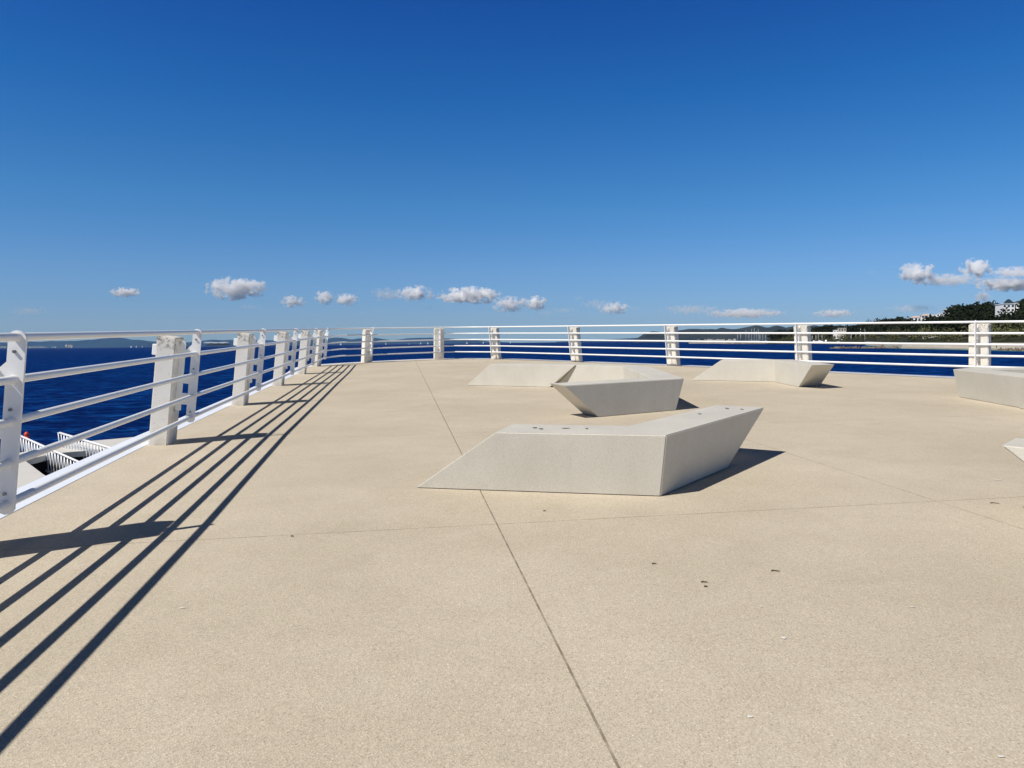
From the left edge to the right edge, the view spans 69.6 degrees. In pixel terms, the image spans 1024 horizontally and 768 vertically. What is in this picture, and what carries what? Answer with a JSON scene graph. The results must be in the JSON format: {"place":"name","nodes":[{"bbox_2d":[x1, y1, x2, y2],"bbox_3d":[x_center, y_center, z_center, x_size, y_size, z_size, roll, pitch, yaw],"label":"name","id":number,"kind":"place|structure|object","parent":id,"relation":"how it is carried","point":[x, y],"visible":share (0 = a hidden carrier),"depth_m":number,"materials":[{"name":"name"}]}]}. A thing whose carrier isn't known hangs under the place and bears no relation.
{"place":"outdoors","nodes":[
{"label":"outdoors","id":0,"kind":"place"},
{"bbox_2d":[17,437,132,488],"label":"promenade","id":1,"kind":"structure","parent":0,"point":[28,472],"depth_m":28.48,"materials":[{"name":"white concrete"}]},
{"bbox_2d":[24,432,29,450],"bbox_3d":[-20.834,2.771,31.693,0.220,1.450,0.220,-1,3,0],"label":"beacon","id":2,"kind":"object","parent":1,"relation":"on","point":[26,434],"visible":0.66,"depth_m":31.61,"materials":[{"name":"red"}]},
{"bbox_2d":[20,435,77,473],"bbox_3d":[-17.849,2.973,28.459,7.912,1.969,0.100,2,4,36],"label":"stair balustrade","id":3,"kind":"object","parent":1,"relation":"on","point":[54,460],"visible":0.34,"depth_m":28.40,"materials":[{"name":"white metal"}]},
{"bbox_2d":[31,456,88,475],"bbox_3d":[-14.367,3.937,25.634,3.396,1.678,10.134,-3,4,-41],"label":"stairwell","id":4,"kind":"object","parent":1,"relation":"attached to","point":[41,467],"depth_m":28.75,"materials":[{"name":"black"}]},
{"bbox_2d":[58,432,109,458],"bbox_3d":[-16.518,2.822,29.202,5.758,1.561,0.100,1,4,33],"label":"stair balustrade","id":5,"kind":"object","parent":1,"relation":"on","point":[85,441],"visible":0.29,"depth_m":29.55,"materials":[{"name":"white metal"}]},
{"bbox_2d":[0,338,190,348],"bbox_3d":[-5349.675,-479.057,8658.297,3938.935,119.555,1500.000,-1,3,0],"label":"island","id":6,"kind":"structure","parent":0,"point":[110,342],"depth_m":8263.96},
{"bbox_2d":[0,345,72,347],"bbox_3d":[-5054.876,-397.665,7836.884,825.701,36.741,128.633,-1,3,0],"label":"village","id":7,"kind":"object","parent":6,"relation":"on","point":[69,346],"visible":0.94,"depth_m":7835.48,"materials":[{"name":"beige"}]},
{"bbox_2d":[204,342,228,343],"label":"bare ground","id":8,"kind":"structure","parent":0,"point":[216,342],"depth_m":8982.52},
{"bbox_2d":[186,338,511,345],"bbox_3d":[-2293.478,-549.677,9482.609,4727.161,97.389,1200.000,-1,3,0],"label":"island","id":9,"kind":"structure","parent":0,"point":[231,342],"depth_m":9148.72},
{"bbox_2d":[0,359,1023,767],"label":"terrace floor","id":10,"kind":"structure","parent":0,"point":[856,539],"depth_m":3.17,"materials":[{"name":"concrete"}]},
{"bbox_2d":[148,336,184,445],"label":"concrete pillar","id":11,"kind":"structure","parent":10,"relation":"on","point":[165,369],"depth_m":7.32,"materials":[{"name":"white paint"}]},
{"bbox_2d":[231,333,253,405],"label":"concrete pillar","id":12,"kind":"structure","parent":10,"relation":"on","point":[242,355],"depth_m":11.04,"materials":[{"name":"white paint"}]},
{"bbox_2d":[272,331,288,385],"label":"concrete pillar","id":13,"kind":"structure","parent":10,"relation":"on","point":[280,348],"depth_m":14.78,"materials":[{"name":"white paint"}]},
{"bbox_2d":[297,331,309,373],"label":"concrete pillar","id":14,"kind":"structure","parent":10,"relation":"on","point":[303,344],"depth_m":18.46,"materials":[{"name":"white paint"}]},
{"bbox_2d":[311,330,323,366],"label":"concrete pillar","id":15,"kind":"structure","parent":10,"relation":"on","point":[318,349],"depth_m":22.14,"materials":[{"name":"white paint"}]},
{"bbox_2d":[361,329,371,362],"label":"concrete pillar","id":16,"kind":"structure","parent":10,"relation":"on","point":[365,359],"depth_m":24.21,"materials":[{"name":"white paint"}]},
{"bbox_2d":[434,328,443,358],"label":"concrete pillar","id":17,"kind":"structure","parent":10,"relation":"on","point":[436,349],"depth_m":26.01,"materials":[{"name":"white paint"}]},
{"bbox_2d":[0,358,954,518],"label":"terrace edge","id":18,"kind":"object","parent":10,"relation":"on","point":[38,496],"visible":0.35,"depth_m":6.88,"materials":[{"name":"paint"}]},
{"bbox_2d":[490,328,501,358],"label":"concrete pillar","id":19,"kind":"structure","parent":10,"relation":"on","point":[496,348],"depth_m":25.56,"materials":[{"name":"white paint"}]},
{"bbox_2d":[0,320,1023,514],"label":"railing","id":20,"kind":"object","parent":10,"relation":"on","point":[14,377],"visible":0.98,"depth_m":7.49,"materials":[{"name":"white metal"}]},
{"bbox_2d":[468,363,579,386],"bbox_3d":[0.237,-0.180,14.171,2.244,0.434,0.460,1,4,23],"label":"bench","id":21,"kind":"object","parent":10,"relation":"on","point":[526,374],"visible":0.81,"depth_m":13.95,"materials":[{"name":"concrete"}]},
{"bbox_2d":[570,327,582,361],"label":"concrete pillar","id":22,"kind":"structure","parent":10,"relation":"on","point":[576,358],"depth_m":22.93,"materials":[{"name":"white paint"}]},
{"bbox_2d":[417,405,763,495],"bbox_3d":[0.879,0.489,5.522,3.089,0.452,1.310,-2,3,-22],"label":"bench","id":23,"kind":"object","parent":10,"relation":"on","point":[660,456],"visible":1,"depth_m":5.09,"materials":[{"name":"concrete"}]},
{"bbox_2d":[558,364,663,382],"bbox_3d":[1.858,-0.093,12.899,1.126,0.472,3.251,-2,4,-24],"label":"bench","id":24,"kind":"object","parent":10,"relation":"on","point":[587,372],"visible":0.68,"depth_m":13.20,"materials":[{"name":"concrete"}]},
{"bbox_2d":[550,372,683,416],"bbox_3d":[1.681,0.126,10.008,1.134,0.461,2.930,2,4,36],"label":"bench","id":25,"kind":"object","parent":10,"relation":"on","point":[644,392],"visible":1,"depth_m":9.44,"materials":[{"name":"concrete"}]},
{"bbox_2d":[667,326,680,365],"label":"concrete pillar","id":26,"kind":"structure","parent":10,"relation":"on","point":[673,361],"depth_m":20.22,"materials":[{"name":"white paint"}]},
{"bbox_2d":[693,359,833,386],"bbox_3d":[4.972,-0.241,14.278,1.427,0.460,3.188,-3,4,-31],"label":"bench","id":27,"kind":"object","parent":10,"relation":"on","point":[798,373],"visible":1,"depth_m":14.41,"materials":[{"name":"concrete"}]},
{"bbox_2d":[794,325,811,359],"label":"concrete pillar","id":28,"kind":"structure","parent":10,"relation":"on","point":[806,338],"depth_m":17.15,"materials":[{"name":"white paint"}]},
{"bbox_2d":[969,323,990,365],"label":"concrete pillar","id":29,"kind":"structure","parent":10,"relation":"on","point":[984,338],"depth_m":14.29,"materials":[{"name":"white paint"}]},
{"bbox_2d":[953,367,1023,406],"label":"bench","id":30,"kind":"object","parent":10,"relation":"on","point":[1002,385],"visible":1,"depth_m":10.33,"materials":[{"name":"concrete"}]},
{"bbox_2d":[1002,438,1023,461],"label":"bench","id":31,"kind":"object","parent":10,"relation":"on","point":[1015,446],"visible":1,"depth_m":4.29,"materials":[{"name":"concrete"}]},
{"bbox_2d":[0,342,1023,451],"bbox_3d":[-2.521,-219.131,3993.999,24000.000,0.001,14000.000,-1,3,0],"label":"sea","id":32,"kind":"structure","parent":0,"point":[47,393],"depth_m":225.46,"materials":[{"name":"liquid"}]},
{"bbox_2d":[689,342,732,343],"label":"breakwater","id":33,"kind":"object","parent":32,"relation":"in","point":[706,343],"visible":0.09,"depth_m":1390.49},
{"bbox_2d":[698,339,735,340],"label":"village","id":34,"kind":"object","parent":32,"relation":"in","point":[719,340],"visible":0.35,"depth_m":3341.04,"materials":[{"name":"beige"}]},
{"bbox_2d":[724,343,767,343],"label":"rock spit","id":35,"kind":"structure","parent":32,"relation":"in","point":[746,343],"depth_m":1118.30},
{"bbox_2d":[830,345,898,347],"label":"rock spit","id":36,"kind":"structure","parent":32,"relation":"in","point":[881,346],"depth_m":479.11,"materials":[{"name":"grey stone"}]},
{"bbox_2d":[865,341,1023,348],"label":"quay wall","id":37,"kind":"structure","parent":32,"relation":"in","point":[950,346],"depth_m":409.75,"materials":[{"name":"concrete"}]},
{"bbox_2d":[997,347,1023,350],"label":"rock spit","id":38,"kind":"structure","parent":32,"relation":"in","point":[1012,349],"depth_m":337.09,"materials":[{"name":"grey stone"}]},
{"bbox_2d":[0,0,1023,342],"label":"sky","id":39,"kind":"structure","parent":0,"point":[165,164],"materials":[{"name":"blue"}]},
{"bbox_2d":[561,338,636,341],"bbox_3d":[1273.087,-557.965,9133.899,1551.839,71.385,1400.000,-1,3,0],"label":"cape","id":40,"kind":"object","parent":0,"point":[610,341],"visible":0.41,"depth_m":8704.45,"materials":[{"name":"grey stone"}]},
{"bbox_2d":[633,331,706,341],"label":"headland","id":41,"kind":"structure","parent":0,"point":[659,337],"depth_m":3310.84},
{"bbox_2d":[678,325,819,340],"bbox_3d":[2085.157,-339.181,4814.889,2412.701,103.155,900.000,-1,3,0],"label":"hills","id":42,"kind":"structure","parent":0,"point":[747,337],"depth_m":4649.64,"materials":[{"name":"green plant"}]},
{"bbox_2d":[768,327,1023,344],"bbox_3d":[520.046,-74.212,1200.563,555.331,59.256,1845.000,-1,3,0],"label":"hillside","id":43,"kind":"structure","parent":0,"point":[996,339],"depth_m":469.45,"materials":[{"name":"green plant"}]},
{"bbox_2d":[838,328,845,338],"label":"harbour building","id":44,"kind":"structure","parent":43,"relation":"on","point":[841,329],"depth_m":878.39,"materials":[{"name":"beige"}]},
{"bbox_2d":[767,298,1023,339],"bbox_3d":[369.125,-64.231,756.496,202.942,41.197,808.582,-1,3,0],"label":"pine wood","id":45,"kind":"object","parent":43,"relation":"on","point":[971,312],"visible":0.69,"depth_m":536.03,"materials":[{"name":"green plant"}]},
{"bbox_2d":[781,318,1023,341],"bbox_3d":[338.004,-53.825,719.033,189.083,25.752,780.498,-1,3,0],"label":"scrub","id":46,"kind":"object","parent":43,"relation":"on","point":[893,337],"visible":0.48,"depth_m":458.45,"materials":[{"name":"green plant"}]},
{"bbox_2d":[910,316,919,320],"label":"house","id":47,"kind":"structure","parent":43,"relation":"on","point":[914,317],"depth_m":878.18,"materials":[{"name":"white"}]},
{"bbox_2d":[920,314,928,320],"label":"house","id":48,"kind":"structure","parent":43,"relation":"on","point":[922,316],"depth_m":859.37,"materials":[{"name":"white"}]},
{"bbox_2d":[995,303,1015,316],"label":"apartment building","id":49,"kind":"structure","parent":43,"relation":"on","point":[1011,307],"depth_m":468.78,"materials":[{"name":"white"}]},
{"bbox_2d":[865,345,1023,351],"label":"shallows","id":50,"kind":"structure","parent":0,"point":[941,349],"depth_m":394.43,"materials":[{"name":"teal liquid"}]},
{"bbox_2d":[901,347,1004,349],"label":"beach","id":51,"kind":"structure","parent":0,"point":[941,348],"depth_m":419.79,"materials":[{"name":"beige sand"}]},
{"bbox_2d":[993,299,1019,305],"bbox_3d":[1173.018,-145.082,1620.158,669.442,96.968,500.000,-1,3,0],"label":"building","id":52,"kind":"structure","parent":0,"point":[1008,301],"depth_m":1659.21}
]}

